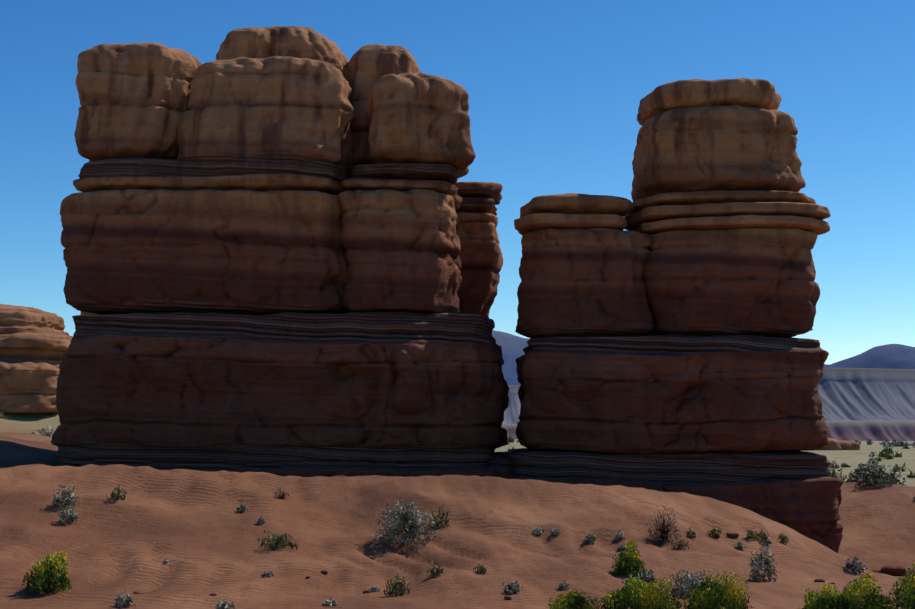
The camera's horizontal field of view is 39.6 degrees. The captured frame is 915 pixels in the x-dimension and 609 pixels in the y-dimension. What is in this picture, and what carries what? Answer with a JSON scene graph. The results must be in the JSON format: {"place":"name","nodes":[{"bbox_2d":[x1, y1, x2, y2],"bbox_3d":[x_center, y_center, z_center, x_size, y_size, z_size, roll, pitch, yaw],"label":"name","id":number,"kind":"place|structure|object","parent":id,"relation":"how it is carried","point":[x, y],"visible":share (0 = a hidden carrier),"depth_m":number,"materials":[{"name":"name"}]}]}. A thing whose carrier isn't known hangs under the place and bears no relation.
{"place":"outdoors","nodes":[
{"label":"outdoors","id":0,"kind":"place"},
{"bbox_2d":[0,412,914,608],"bbox_3d":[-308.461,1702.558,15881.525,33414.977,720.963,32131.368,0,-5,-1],"label":"ground","id":1,"kind":"structure","parent":0,"point":[199,531],"depth_m":37.75,"materials":[{"name":"brown sand"}]},
{"bbox_2d":[0,304,859,450],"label":"pale outcrops","id":2,"kind":"object","parent":1,"relation":"on","point":[35,343],"visible":0.29,"depth_m":124.79,"materials":[{"name":"stone"}]},
{"bbox_2d":[51,26,843,552],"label":"twin rocks","id":3,"kind":"object","parent":1,"relation":"on","point":[281,254],"visible":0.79,"depth_m":57.44,"materials":[{"name":"stone"}]},
{"bbox_2d":[0,412,914,596],"bbox_3d":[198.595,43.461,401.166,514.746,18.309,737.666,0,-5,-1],"label":"green shrubs","id":4,"kind":"object","parent":1,"relation":"on","point":[276,541],"visible":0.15,"depth_m":38.50,"materials":[{"name":"green plant"}]},
{"bbox_2d":[21,538,914,608],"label":"rabbitbrush","id":5,"kind":"object","parent":1,"relation":"on","point":[637,593],"visible":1,"depth_m":27.81,"materials":[{"name":"green plant"}]},
{"bbox_2d":[30,425,914,608],"bbox_3d":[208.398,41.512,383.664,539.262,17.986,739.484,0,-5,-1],"label":"sagebrush","id":6,"kind":"object","parent":1,"relation":"on","point":[402,524],"visible":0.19,"depth_m":36.88,"materials":[{"name":"grey plant"}]},
{"bbox_2d":[47,440,911,608],"bbox_3d":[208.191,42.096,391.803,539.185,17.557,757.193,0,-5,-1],"label":"shrub twigs","id":7,"kind":"object","parent":1,"relation":"on","point":[666,532],"visible":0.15,"depth_m":37.52,"materials":[{"name":"plant"}]},
{"bbox_2d":[53,475,910,599],"bbox_3d":[-0.542,7.977,40.114,41.617,5.669,44.660,0,-5,-1],"label":"rubble","id":8,"kind":"object","parent":1,"relation":"on","point":[894,570],"depth_m":54.52,"materials":[{"name":"stone"}]},
{"bbox_2d":[0,0,914,364],"label":"sky","id":9,"kind":"structure","parent":0,"point":[555,89],"materials":[{"name":"blue"}]},
{"bbox_2d":[492,330,914,384],"bbox_3d":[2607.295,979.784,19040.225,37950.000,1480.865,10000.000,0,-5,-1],"label":"henry mountains","id":10,"kind":"structure","parent":0,"point":[893,356],"depth_m":20436.72,"materials":[{"name":"grey stone"}]},
{"bbox_2d":[502,368,914,440],"bbox_3d":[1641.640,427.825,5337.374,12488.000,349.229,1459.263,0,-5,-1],"label":"mesa cliffs","id":11,"kind":"structure","parent":0,"point":[865,404],"depth_m":5397.67,"materials":[{"name":"grey stone"}]}
]}

